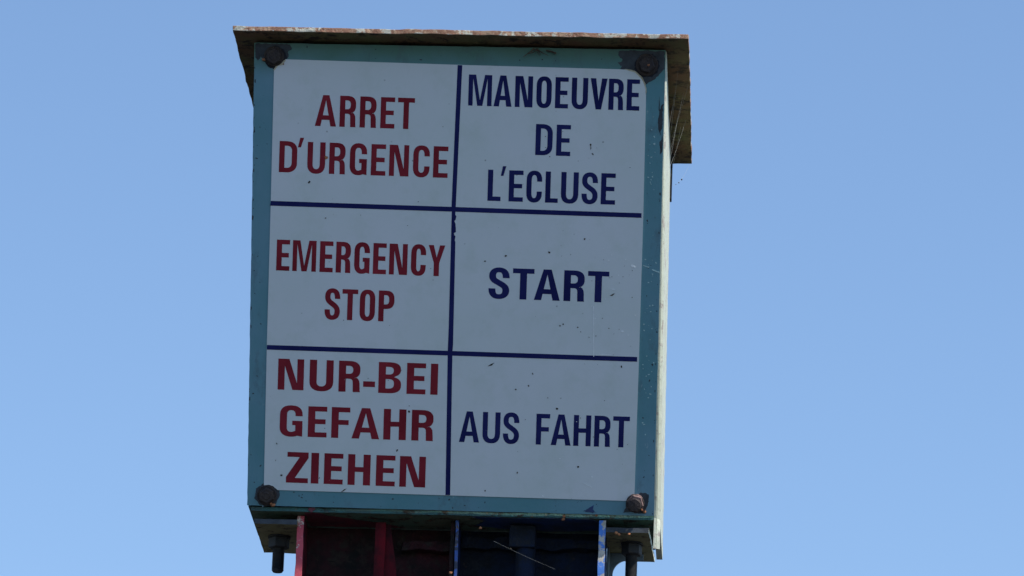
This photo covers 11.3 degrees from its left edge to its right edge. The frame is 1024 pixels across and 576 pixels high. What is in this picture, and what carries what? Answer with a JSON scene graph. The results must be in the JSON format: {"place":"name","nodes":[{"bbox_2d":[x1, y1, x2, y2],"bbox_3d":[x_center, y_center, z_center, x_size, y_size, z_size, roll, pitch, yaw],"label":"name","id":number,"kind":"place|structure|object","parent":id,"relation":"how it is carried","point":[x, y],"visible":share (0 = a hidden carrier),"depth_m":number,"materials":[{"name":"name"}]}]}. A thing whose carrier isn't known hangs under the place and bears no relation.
{"place":"outdoors","nodes":[
{"label":"outdoors","id":0,"kind":"place"},
{"bbox_2d":[0,0,1023,575],"label":"sky","id":1,"kind":"structure","parent":0,"point":[845,360],"materials":[{"name":"blue"}]},
{"label":"ground","id":2,"kind":"structure","parent":0,"visible":0},
{"bbox_2d":[254,516,481,575],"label":"post channel","id":3,"kind":"object","parent":2,"relation":"on","point":[333,551],"visible":1,"depth_m":6.32,"materials":[{"name":"red paint"}]},
{"bbox_2d":[233,26,691,559],"bbox_3d":[-0.063,0.034,6.343,0.550,0.578,0.461,1,-18,3],"label":"control cabinet","id":4,"kind":"object","parent":3,"relation":"on","point":[459,274],"visible":1,"depth_m":6.25,"materials":[{"name":"white metal"}]},
{"bbox_2d":[373,522,395,575],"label":"pull bar","id":5,"kind":"object","parent":4,"relation":"hanging from","point":[383,553],"visible":1,"depth_m":6.28,"materials":[{"name":"red metal"}]},
{"bbox_2d":[509,525,536,575],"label":"pull rod","id":6,"kind":"object","parent":4,"relation":"hanging from","point":[522,540],"visible":1,"depth_m":6.27,"materials":[{"name":"blue metal"}]},
{"bbox_2d":[524,48,556,56],"bbox_3d":[0.033,-0.283,6.226,0.040,0.013,0.003,1,-18,3],"label":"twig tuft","id":7,"kind":"object","parent":4,"relation":"attached to","point":[537,50],"visible":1,"depth_m":6.22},
{"bbox_2d":[668,75,687,168],"bbox_3d":[0.206,-0.187,6.388,0.023,0.092,0.220,1,-18,3],"label":"cobweb","id":8,"kind":"object","parent":4,"relation":"attached to","point":[675,129],"visible":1,"depth_m":6.37,"materials":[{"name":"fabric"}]},
{"bbox_2d":[454,520,654,575],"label":"post channel","id":9,"kind":"object","parent":2,"relation":"on","point":[606,551],"visible":1,"depth_m":6.31,"materials":[{"name":"blue paint"}]}
]}

